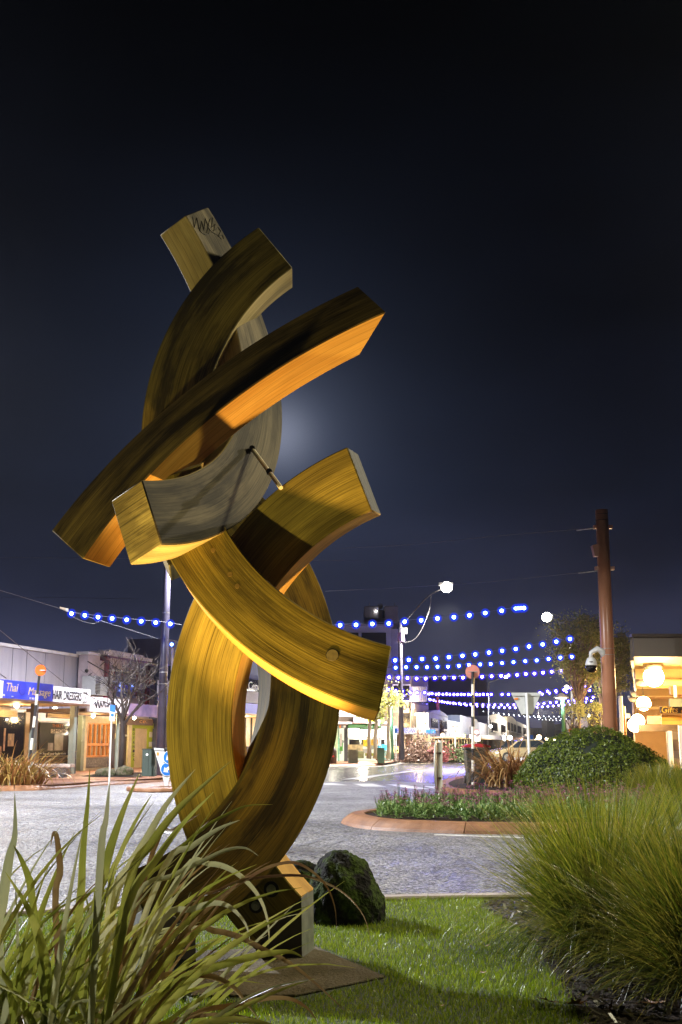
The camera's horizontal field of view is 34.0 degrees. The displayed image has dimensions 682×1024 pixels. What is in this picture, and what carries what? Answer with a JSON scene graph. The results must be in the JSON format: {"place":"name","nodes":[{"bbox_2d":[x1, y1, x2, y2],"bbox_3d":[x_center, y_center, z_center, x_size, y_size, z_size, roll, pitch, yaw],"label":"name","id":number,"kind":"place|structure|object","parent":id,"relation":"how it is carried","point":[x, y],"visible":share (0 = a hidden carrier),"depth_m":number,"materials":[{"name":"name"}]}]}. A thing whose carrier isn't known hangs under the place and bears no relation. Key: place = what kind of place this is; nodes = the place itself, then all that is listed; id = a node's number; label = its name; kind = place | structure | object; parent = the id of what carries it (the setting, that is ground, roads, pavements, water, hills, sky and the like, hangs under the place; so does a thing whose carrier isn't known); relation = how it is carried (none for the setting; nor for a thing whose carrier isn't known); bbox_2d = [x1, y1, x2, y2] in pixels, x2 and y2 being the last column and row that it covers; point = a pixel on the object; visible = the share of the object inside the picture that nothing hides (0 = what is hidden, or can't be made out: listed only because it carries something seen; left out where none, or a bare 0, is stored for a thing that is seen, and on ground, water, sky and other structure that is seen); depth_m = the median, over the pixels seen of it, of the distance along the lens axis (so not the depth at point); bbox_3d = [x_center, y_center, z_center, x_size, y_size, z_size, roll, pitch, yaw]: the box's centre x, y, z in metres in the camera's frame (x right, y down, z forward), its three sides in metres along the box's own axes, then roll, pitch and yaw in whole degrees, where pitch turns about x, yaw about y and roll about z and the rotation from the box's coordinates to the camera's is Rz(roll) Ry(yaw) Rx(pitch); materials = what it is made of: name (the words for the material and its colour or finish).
{"place":"outdoors","nodes":[
{"label":"outdoors","id":0,"kind":"place"},
{"bbox_2d":[0,760,398,785],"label":"footpath","id":1,"kind":"structure","parent":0,"point":[83,777],"depth_m":34.06,"materials":[{"name":"brick"}]},
{"bbox_2d":[28,665,45,767],"bbox_3d":[-7.919,5.371,28.972,0.339,2.788,0.172,0,-12,0],"label":"striped beacon","id":2,"kind":"object","parent":1,"relation":"on","point":[40,670],"visible":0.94,"depth_m":29.09,"materials":[{"name":"black paint"}]},
{"bbox_2d":[0,742,82,785],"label":"flax plant","id":3,"kind":"object","parent":1,"relation":"on","point":[14,773],"visible":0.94,"depth_m":27.81,"materials":[{"name":"brown plant"}]},
{"bbox_2d":[0,642,90,773],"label":"grey shop","id":4,"kind":"structure","parent":1,"relation":"on","point":[56,733],"depth_m":40.20,"materials":[{"name":"metal"}]},
{"bbox_2d":[0,712,25,766],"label":"dark window","id":5,"kind":"structure","parent":4,"relation":"in","point":[16,727],"depth_m":39.91,"materials":[{"name":"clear glass"}]},
{"bbox_2d":[37,722,68,755],"bbox_3d":[-10.955,8.658,42.573,0.080,1.262,2.244,-3,-12,15],"label":"dark window","id":6,"kind":"structure","parent":4,"relation":"in","point":[44,729],"depth_m":42.19,"materials":[{"name":"brown glass"}]},
{"bbox_2d":[35,764,74,777],"bbox_3d":[-8.238,7.416,31.944,1.081,0.385,0.630,0,-12,0],"label":"bench","id":7,"kind":"object","parent":1,"relation":"on","point":[64,772],"visible":0.36,"depth_m":31.67,"materials":[{"name":"stone"}]},
{"bbox_2d":[26,650,157,770],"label":"art deco shop","id":8,"kind":"structure","parent":1,"relation":"on","point":[93,739],"depth_m":44.99,"materials":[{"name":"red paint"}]},
{"bbox_2d":[86,723,109,756],"bbox_3d":[-9.793,9.181,44.883,0.120,1.337,2.082,-3,-12,15],"label":"window","id":9,"kind":"structure","parent":8,"relation":"in","point":[97,733],"depth_m":44.91,"materials":[{"name":"orange wood"}]},
{"bbox_2d":[109,724,115,767],"bbox_3d":[-9.453,9.679,46.155,0.050,1.797,0.491,-3,-12,15],"label":"door panel","id":10,"kind":"structure","parent":8,"relation":"in","point":[113,725],"depth_m":46.14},
{"bbox_2d":[110,668,137,697],"bbox_3d":[-9.162,7.197,47.260,0.260,1.289,2.734,-3,-12,15],"label":"window","id":11,"kind":"structure","parent":8,"relation":"in","point":[118,691],"depth_m":47.33,"materials":[{"name":"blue glass"}]},
{"bbox_2d":[86,772,141,776],"bbox_3d":[-7.079,8.388,35.638,1.976,0.060,3.200,0,-12,0],"label":"tree bed","id":12,"kind":"object","parent":1,"relation":"on","point":[135,774],"visible":0.6,"depth_m":34.95,"materials":[{"name":"brown soil"}]},
{"bbox_2d":[95,767,115,775],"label":"shrub","id":13,"kind":"object","parent":12,"relation":"on","point":[102,771],"visible":0.81,"depth_m":34.87,"materials":[{"name":"plant"}]},
{"bbox_2d":[116,765,133,775],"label":"shrub","id":14,"kind":"object","parent":12,"relation":"on","point":[123,770],"visible":1,"depth_m":34.88,"materials":[{"name":"plant"}]},
{"bbox_2d":[84,638,168,767],"bbox_3d":[-6.942,6.332,37.174,3.878,4.538,3.125,-10,-15,39],"label":"bare tree","id":15,"kind":"object","parent":12,"relation":"on","point":[122,715],"visible":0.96,"depth_m":37.00,"materials":[{"name":"brown plant"}]},
{"bbox_2d":[142,749,156,775],"bbox_3d":[-5.563,7.283,32.419,0.405,0.776,0.485,0,-12,0],"label":"utility cabinet","id":16,"kind":"object","parent":1,"relation":"on","point":[149,762],"visible":0.84,"depth_m":32.21,"materials":[{"name":"plastic"}]},
{"bbox_2d":[156,567,170,774],"bbox_3d":[-5.348,4.525,37.480,1.547,8.404,0.336,2,-12,-10],"label":"lamp pole","id":17,"kind":"object","parent":1,"relation":"on","point":[161,718],"visible":0.68,"depth_m":37.10,"materials":[{"name":"metal"}]},
{"bbox_2d":[128,638,257,751],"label":"dark corner shop","id":18,"kind":"structure","parent":1,"relation":"on","point":[151,646],"depth_m":50.96,"materials":[{"name":"stone"}]},
{"bbox_2d":[246,718,255,745],"bbox_3d":[-4.866,12.272,60.395,0.080,2.369,20.895,-3,-12,15],"label":"shop window","id":19,"kind":"structure","parent":18,"relation":"in","point":[248,720],"depth_m":59.99,"materials":[{"name":"yellow glass"}]},
{"bbox_2d":[348,750,357,762],"bbox_3d":[0.654,13.330,60.860,0.518,0.714,0.600,0,-12,0],"label":"slatted planter","id":20,"kind":"object","parent":1,"relation":"on","point":[352,756],"visible":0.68,"depth_m":60.56,"materials":[{"name":"brown paint"}]},
{"bbox_2d":[334,710,397,760],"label":"green convenience shop","id":21,"kind":"structure","parent":1,"relation":"on","point":[351,732],"depth_m":69.26,"materials":[{"name":"paint"}]},
{"bbox_2d":[337,726,396,760],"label":"shop window","id":22,"kind":"structure","parent":21,"relation":"in","point":[341,730],"depth_m":69.54,"materials":[{"name":"grey"}]},
{"bbox_2d":[356,696,389,758],"bbox_3d":[1.621,11.557,61.413,2.357,3.997,1.928,4,-13,-19],"label":"slender tree","id":23,"kind":"object","parent":1,"relation":"on","point":[369,753],"visible":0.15,"depth_m":61.17,"materials":[{"name":"yellow plant"}]},
{"bbox_2d":[352,698,401,758],"bbox_3d":[1.806,11.565,61.379,2.603,3.968,2.025,6,-13,-27],"label":"slender tree","id":24,"kind":"object","parent":1,"relation":"on","point":[375,736],"visible":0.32,"depth_m":61.21,"materials":[{"name":"yellow plant"}]},
{"bbox_2d":[377,748,384,762],"bbox_3d":[2.138,13.061,59.793,0.429,0.805,0.440,0,-12,0],"label":"green bin","id":25,"kind":"object","parent":1,"relation":"on","point":[380,755],"visible":1,"depth_m":59.60,"materials":[{"name":"paint"}]},
{"bbox_2d":[390,707,393,759],"bbox_3d":[2.756,12.309,62.810,0.620,3.198,0.620,0,-12,0],"label":"green lamp post","id":26,"kind":"object","parent":1,"relation":"on","point":[392,741],"visible":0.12,"depth_m":62.66,"materials":[{"name":"metal"}]},
{"bbox_2d":[380,676,434,751],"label":"corner building","id":27,"kind":"structure","parent":1,"relation":"on","point":[418,703],"depth_m":75.14,"materials":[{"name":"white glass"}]},
{"bbox_2d":[392,684,410,701],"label":"window","id":28,"kind":"structure","parent":27,"relation":"in","point":[405,686],"depth_m":75.19,"materials":[{"name":"white glass"}]},
{"bbox_2d":[410,687,427,704],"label":"window","id":29,"kind":"structure","parent":27,"relation":"in","point":[422,698],"depth_m":76.96,"materials":[{"name":"white glass"}]},
{"bbox_2d":[3,894,595,1023],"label":"lawn","id":30,"kind":"structure","parent":0,"point":[361,994],"depth_m":4.99,"materials":[{"name":"plant"}]},
{"bbox_2d":[0,763,370,1023],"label":"flax plant","id":31,"kind":"object","parent":30,"relation":"on","point":[104,994],"visible":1,"depth_m":3.17,"materials":[{"name":"green plant"}]},
{"bbox_2d":[190,946,384,996],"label":"concrete slab","id":32,"kind":"structure","parent":30,"relation":"on","point":[328,977],"depth_m":5.14,"materials":[{"name":"concrete"}]},
{"bbox_2d":[52,208,390,973],"bbox_3d":[-0.637,0.124,6.182,1.758,4.608,1.736,0,-12,0],"label":"timber sculpture","id":33,"kind":"object","parent":32,"relation":"on","point":[180,482],"visible":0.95,"depth_m":5.84,"materials":[{"name":"wood"}]},
{"bbox_2d":[293,860,316,882],"bbox_3d":[-0.264,2.585,7.819,0.408,0.286,0.447,0,-12,0],"label":"boulder","id":34,"kind":"object","parent":30,"relation":"on","point":[303,870],"visible":0.11,"depth_m":7.75,"materials":[{"name":"stone"}]},
{"bbox_2d":[309,850,385,926],"bbox_3d":[0.019,2.311,6.849,0.511,0.452,0.525,0,-12,0],"label":"boulder","id":35,"kind":"object","parent":30,"relation":"on","point":[359,886],"visible":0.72,"depth_m":6.67,"materials":[{"name":"stone"}]},
{"bbox_2d":[482,898,681,1023],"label":"mulch bed","id":36,"kind":"object","parent":30,"relation":"on","point":[624,1018],"visible":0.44,"depth_m":4.81,"materials":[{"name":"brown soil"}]},
{"bbox_2d":[401,760,681,977],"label":"grass clump","id":37,"kind":"object","parent":36,"relation":"on","point":[562,844],"visible":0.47,"depth_m":5.81,"materials":[{"name":"green plant"}]},
{"bbox_2d":[482,781,681,1021],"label":"grass clump","id":38,"kind":"object","parent":36,"relation":"on","point":[655,920],"visible":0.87,"depth_m":4.92,"materials":[{"name":"green plant"}]},
{"bbox_2d":[583,758,681,848],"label":"grass clump","id":39,"kind":"object","parent":36,"relation":"on","point":[669,794],"visible":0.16,"depth_m":6.89,"materials":[{"name":"green plant"}]},
{"bbox_2d":[0,757,609,908],"bbox_3d":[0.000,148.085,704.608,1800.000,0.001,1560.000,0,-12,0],"label":"road","id":40,"kind":"structure","parent":0,"point":[409,862],"depth_m":13.06,"materials":[{"name":"grey asphalt"}]},
{"bbox_2d":[108,705,114,785],"bbox_3d":[-6.252,6.344,30.334,0.146,2.181,0.063,0,-12,0],"label":"parking sign","id":41,"kind":"object","parent":40,"relation":"on","point":[112,714],"visible":0.95,"depth_m":30.41,"materials":[{"name":"white metal"}]},
{"bbox_2d":[126,782,172,791],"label":"traffic island","id":42,"kind":"structure","parent":40,"relation":"on","point":[154,787],"depth_m":26.53,"materials":[{"name":"concrete"}]},
{"bbox_2d":[154,748,169,785],"bbox_3d":[-4.389,6.325,27.724,0.560,0.974,0.200,3,-12,-14],"label":"traffic sign","id":43,"kind":"object","parent":42,"relation":"on","point":[161,756],"visible":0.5,"depth_m":27.67,"materials":[{"name":"metal"}]},
{"bbox_2d":[0,763,383,790],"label":"footpath kerb","id":44,"kind":"structure","parent":40,"relation":"on","point":[65,785],"depth_m":30.07,"materials":[{"name":"concrete"}]},
{"bbox_2d":[4,892,537,916],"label":"kerb","id":45,"kind":"structure","parent":40,"relation":"on","point":[431,896],"depth_m":7.76,"materials":[{"name":"concrete"}]},
{"bbox_2d":[380,680,412,758],"bbox_3d":[2.763,11.236,61.515,2.103,4.661,2.070,-10,-16,40],"label":"slender tree","id":46,"kind":"object","parent":40,"relation":"on","point":[390,704],"visible":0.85,"depth_m":61.36,"materials":[{"name":"yellow plant"}]},
{"bbox_2d":[341,806,629,834],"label":"island kerb","id":47,"kind":"structure","parent":40,"relation":"on","point":[361,819],"depth_m":14.33,"materials":[{"name":"concrete"}]},
{"bbox_2d":[434,740,442,792],"bbox_3d":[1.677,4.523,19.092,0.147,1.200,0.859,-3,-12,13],"label":"bollard","id":48,"kind":"object","parent":47,"relation":"on","point":[438,762],"visible":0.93,"depth_m":19.05,"materials":[{"name":"white paint"}]},
{"bbox_2d":[365,807,649,821],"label":"flower bed soil","id":49,"kind":"structure","parent":47,"relation":"in","point":[447,818],"depth_m":15.33,"materials":[{"name":"brown soil"}]},
{"bbox_2d":[379,790,396,815],"bbox_3d":[0.630,4.050,15.531,0.296,0.361,0.289,9,-15,-37],"label":"flowering plant","id":50,"kind":"object","parent":49,"relation":"on","point":[387,808],"visible":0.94,"depth_m":15.52,"materials":[{"name":"green plant"}]},
{"bbox_2d":[408,794,425,817],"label":"flowering plant","id":51,"kind":"object","parent":49,"relation":"on","point":[415,813],"visible":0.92,"depth_m":15.29,"materials":[{"name":"green plant"}]},
{"bbox_2d":[416,789,434,818],"bbox_3d":[1.132,3.937,15.047,0.349,0.382,0.332,-4,-12,19],"label":"flowering plant","id":52,"kind":"object","parent":49,"relation":"on","point":[427,811],"visible":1,"depth_m":15.00,"materials":[{"name":"green plant"}]},
{"bbox_2d":[430,796,445,817],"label":"flowering plant","id":53,"kind":"object","parent":49,"relation":"on","point":[437,810],"visible":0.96,"depth_m":15.19,"materials":[{"name":"green plant"}]},
{"bbox_2d":[470,793,491,820],"bbox_3d":[1.847,3.881,14.680,0.284,0.347,0.278,-6,-13,25],"label":"flowering plant","id":54,"kind":"object","parent":49,"relation":"on","point":[479,811],"visible":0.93,"depth_m":14.66,"materials":[{"name":"green plant"}]},
{"bbox_2d":[487,793,505,819],"bbox_3d":[2.048,3.885,14.708,0.341,0.342,0.388,2,-12,-10],"label":"flowering plant","id":55,"kind":"object","parent":49,"relation":"on","point":[497,812],"visible":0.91,"depth_m":14.66,"materials":[{"name":"green plant"}]},
{"bbox_2d":[613,760,681,797],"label":"grass clump","id":56,"kind":"object","parent":49,"relation":"on","point":[648,776],"visible":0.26,"depth_m":18.81,"materials":[{"name":"green plant"}]},
{"bbox_2d":[649,756,681,792],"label":"grass clump","id":57,"kind":"object","parent":49,"relation":"on","point":[679,765],"visible":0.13,"depth_m":19.14,"materials":[{"name":"green plant"}]},
{"bbox_2d":[443,776,575,796],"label":"bed kerb","id":58,"kind":"structure","parent":40,"relation":"on","point":[447,786],"depth_m":25.46,"materials":[{"name":"concrete"}]},
{"bbox_2d":[449,778,630,794],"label":"bed soil","id":59,"kind":"structure","parent":58,"relation":"in","point":[459,783],"depth_m":26.89,"materials":[{"name":"brown soil"}]},
{"bbox_2d":[465,665,479,784],"bbox_3d":[3.352,5.346,28.117,0.360,2.972,0.108,0,-12,0],"label":"striped beacon","id":60,"kind":"object","parent":59,"relation":"on","point":[472,672],"visible":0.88,"depth_m":28.20,"materials":[{"name":"black paint"}]},
{"bbox_2d":[461,744,490,783],"bbox_3d":[3.453,6.431,28.505,0.680,1.000,0.756,0,-12,0],"label":"wheelie bin","id":61,"kind":"object","parent":59,"relation":"on","point":[477,754],"visible":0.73,"depth_m":28.22,"materials":[{"name":"plastic"}]},
{"bbox_2d":[444,732,534,787],"bbox_3d":[4.097,5.941,26.756,3.308,1.295,3.248,0,-12,0],"label":"flax plant","id":62,"kind":"object","parent":59,"relation":"on","point":[495,772],"visible":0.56,"depth_m":26.36,"materials":[{"name":"brown leaf"}]},
{"bbox_2d":[511,693,540,754],"bbox_3d":[4.435,5.444,26.461,0.719,2.285,0.094,0,-12,0],"label":"give way sign","id":63,"kind":"object","parent":59,"relation":"on","point":[526,703],"visible":0.91,"depth_m":26.67,"materials":[{"name":"white metal"}]},
{"bbox_2d":[554,693,568,731],"bbox_3d":[8.971,8.143,45.292,0.620,1.545,0.620,0,-12,0],"label":"green lamp post","id":64,"kind":"object","parent":59,"relation":"on","point":[562,696],"visible":0.98,"depth_m":45.23,"materials":[{"name":"metal"}]},
{"bbox_2d":[513,725,668,791],"bbox_3d":[5.743,5.605,25.477,3.681,1.469,3.121,0,-12,0],"label":"round shrub","id":65,"kind":"object","parent":59,"relation":"on","point":[607,748],"visible":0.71,"depth_m":24.63,"materials":[{"name":"green plant"}]},
{"bbox_2d":[591,509,617,733],"bbox_3d":[7.020,3.458,29.413,0.574,7.168,0.369,0,-12,0],"label":"brown pole","id":66,"kind":"object","parent":59,"relation":"on","point":[600,549],"visible":0.94,"depth_m":29.42,"materials":[{"name":"paint"}]},
{"bbox_2d":[585,646,604,672],"bbox_3d":[6.705,3.859,29.225,0.609,0.702,0.334,0,-12,0],"label":"dome camera","id":67,"kind":"object","parent":66,"relation":"attached to","point":[591,664],"visible":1,"depth_m":29.15,"materials":[{"name":"white paint"}]},
{"bbox_2d":[618,696,626,735],"bbox_3d":[9.946,7.547,39.399,0.180,2.067,0.402,-8,-14,33],"label":"white post","id":68,"kind":"object","parent":59,"relation":"on","point":[622,717],"visible":0.66,"depth_m":39.37,"materials":[{"name":"paint"}]},
{"bbox_2d":[488,739,543,759],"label":"parked car","id":69,"kind":"object","parent":40,"relation":"on","point":[516,745],"visible":0.3,"depth_m":72.87,"materials":[{"name":"beige paint"}]},
{"bbox_2d":[0,0,681,729],"label":"sky","id":70,"kind":"structure","parent":0,"point":[502,179],"materials":[{"name":"black"}]},
{"bbox_2d":[324,763,490,782],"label":"smooth road","id":71,"kind":"structure","parent":0,"point":[421,773],"depth_m":43.14,"materials":[{"name":"grey asphalt"}]},
{"bbox_2d":[376,739,434,762],"bbox_3d":[3.883,13.812,64.499,3.809,1.428,2.315,0,-12,0],"label":"shrub","id":72,"kind":"object","parent":71,"relation":"on","point":[407,754],"visible":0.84,"depth_m":64.26,"materials":[{"name":"plant"}]},
{"bbox_2d":[406,735,435,762],"bbox_3d":[4.872,13.774,64.801,3.037,1.643,2.432,0,-12,0],"label":"shrub","id":73,"kind":"object","parent":71,"relation":"on","point":[429,756],"visible":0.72,"depth_m":64.42,"materials":[{"name":"brown plant"}]},
{"bbox_2d":[405,720,437,762],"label":"shrub","id":74,"kind":"object","parent":71,"relation":"on","point":[418,735],"visible":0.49,"depth_m":65.50,"materials":[{"name":"beige plant"}]},
{"bbox_2d":[397,582,452,759],"bbox_3d":[4.839,8.953,63.510,3.234,10.054,0.660,0,-12,0],"label":"street lamp","id":75,"kind":"object","parent":71,"relation":"on","point":[445,587],"visible":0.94,"depth_m":63.47,"materials":[{"name":"metal"}]},
{"bbox_2d":[433,734,491,762],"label":"shrub","id":76,"kind":"object","parent":71,"relation":"on","point":[459,755],"visible":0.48,"depth_m":65.39,"materials":[{"name":"green plant"}]},
{"bbox_2d":[332,606,526,626],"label":"festoon lights","id":77,"kind":"object","parent":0,"point":[454,616],"visible":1,"depth_m":34.15,"materials":[{"name":"blue"}]},
{"bbox_2d":[388,669,560,679],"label":"festoon lights","id":78,"kind":"object","parent":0,"point":[444,677],"visible":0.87,"depth_m":59.44,"materials":[{"name":"blue"}]},
{"bbox_2d":[391,637,570,661],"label":"festoon lights","id":79,"kind":"object","parent":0,"point":[475,654],"visible":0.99,"depth_m":41.82,"materials":[{"name":"blue"}]},
{"bbox_2d":[387,655,574,668],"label":"festoon lights","id":80,"kind":"object","parent":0,"point":[490,663],"visible":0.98,"depth_m":49.65,"materials":[{"name":"blue"}]},
{"bbox_2d":[387,686,585,695],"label":"festoon lights","id":81,"kind":"object","parent":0,"point":[483,694],"visible":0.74,"depth_m":73.10,"materials":[{"name":"blue"}]},
{"bbox_2d":[429,696,593,705],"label":"festoon lights","id":82,"kind":"object","parent":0,"point":[498,703],"visible":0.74,"depth_m":90.72,"materials":[{"name":"blue"}]},
{"bbox_2d":[542,718,554,741],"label":"dark tower","id":83,"kind":"structure","parent":0,"point":[548,727],"depth_m":373.54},
{"bbox_2d":[532,724,566,740],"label":"street end buildings","id":84,"kind":"structure","parent":0,"point":[557,729],"depth_m":392.49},
{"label":"left street footpath","id":85,"kind":"structure","parent":0,"visible":0},
{"bbox_2d":[334,603,403,675],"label":"tall pale building","id":86,"kind":"structure","parent":85,"relation":"on","point":[384,633],"depth_m":94.99,"materials":[{"name":"concrete"}]},
{"bbox_2d":[362,633,385,644],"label":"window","id":87,"kind":"structure","parent":86,"relation":"in","point":[376,637],"depth_m":94.80,"materials":[{"name":"black glass"}]},
{"bbox_2d":[416,710,470,748],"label":"gabled white shop","id":88,"kind":"structure","parent":85,"relation":"on","point":[431,718],"depth_m":78.29,"materials":[{"name":"grey paint"}]},
{"bbox_2d":[427,678,486,715],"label":"dark blue building","id":89,"kind":"structure","parent":85,"relation":"on","point":[455,686],"depth_m":162.90,"materials":[{"name":"metal"}]},
{"bbox_2d":[448,720,488,752],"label":"ridged shop","id":90,"kind":"structure","parent":85,"relation":"on","point":[451,731],"depth_m":91.82,"materials":[{"name":"grey paint"}]},
{"bbox_2d":[447,715,501,747],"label":"slate shop","id":91,"kind":"structure","parent":85,"relation":"on","point":[465,724],"depth_m":102.55,"materials":[{"name":"grey paint"}]},
{"bbox_2d":[477,722,508,749],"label":"grey low shop","id":92,"kind":"structure","parent":85,"relation":"on","point":[482,728],"depth_m":123.59,"materials":[{"name":"grey paint"}]},
{"bbox_2d":[466,714,522,749],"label":"blue white deco building","id":93,"kind":"structure","parent":85,"relation":"on","point":[499,725],"depth_m":144.70,"materials":[{"name":"grey paint"}]},
{"bbox_2d":[503,716,526,738],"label":"cream two storey shop","id":94,"kind":"structure","parent":85,"relation":"on","point":[511,723],"depth_m":183.94,"materials":[{"name":"grey paint"}]},
{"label":"right footpath","id":95,"kind":"structure","parent":0,"visible":0},
{"bbox_2d":[516,721,537,739],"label":"long grey shop","id":96,"kind":"structure","parent":95,"relation":"on","point":[521,729],"depth_m":221.84,"materials":[{"name":"grey paint"}]},
{"bbox_2d":[552,691,590,733],"bbox_3d":[10.202,9.578,49.082,1.760,3.298,1.617,0,-12,0],"label":"young tree","id":97,"kind":"object","parent":95,"relation":"on","point":[579,709],"visible":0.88,"depth_m":49.09,"materials":[{"name":"yellow plant"}]},
{"bbox_2d":[536,606,616,728],"bbox_3d":[11.793,8.570,55.542,4.155,7.905,3.221,0,-12,0],"label":"street tree","id":98,"kind":"object","parent":95,"relation":"on","point":[576,667],"visible":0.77,"depth_m":55.38,"materials":[{"name":"green plant"}]},
{"bbox_2d":[581,700,602,732],"bbox_3d":[11.426,9.900,49.929,1.386,3.007,1.293,4,-13,-20],"label":"young tree","id":99,"kind":"object","parent":95,"relation":"on","point":[594,707],"visible":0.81,"depth_m":50.10,"materials":[{"name":"yellow plant"}]},
{"bbox_2d":[566,718,633,740],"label":"shops","id":100,"kind":"structure","parent":95,"relation":"on","point":[629,732],"depth_m":88.47,"materials":[{"name":"grey"}]},
{"bbox_2d":[589,621,633,731],"bbox_3d":[14.974,9.808,61.104,3.351,7.754,3.553,0,-12,0],"label":"street tree","id":101,"kind":"object","parent":95,"relation":"on","point":[622,651],"visible":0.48,"depth_m":61.07,"materials":[{"name":"green plant"}]},
{"bbox_2d":[627,634,681,771],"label":"building","id":102,"kind":"structure","parent":95,"relation":"on","point":[655,720],"depth_m":37.41,"materials":[{"name":"beige paint"}]},
{"bbox_2d":[666,731,679,764],"bbox_3d":[12.183,8.290,39.183,1.433,1.141,0.100,0,-12,0],"label":"shop window","id":103,"kind":"structure","parent":102,"relation":"in","point":[676,754],"depth_m":39.16,"materials":[{"name":"grey glass"}]},
{"bbox_3d":[-8.697,3.051,35.015,0.329,0.182,0.200,0,-12,0],"label":"cable fitting","id":104,"kind":"object","parent":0,"visible":0},
{"bbox_2d":[63,610,180,625],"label":"festoon lights","id":105,"kind":"object","parent":104,"relation":"hanging from","point":[126,619],"visible":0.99,"depth_m":35.55,"materials":[{"name":"blue"}]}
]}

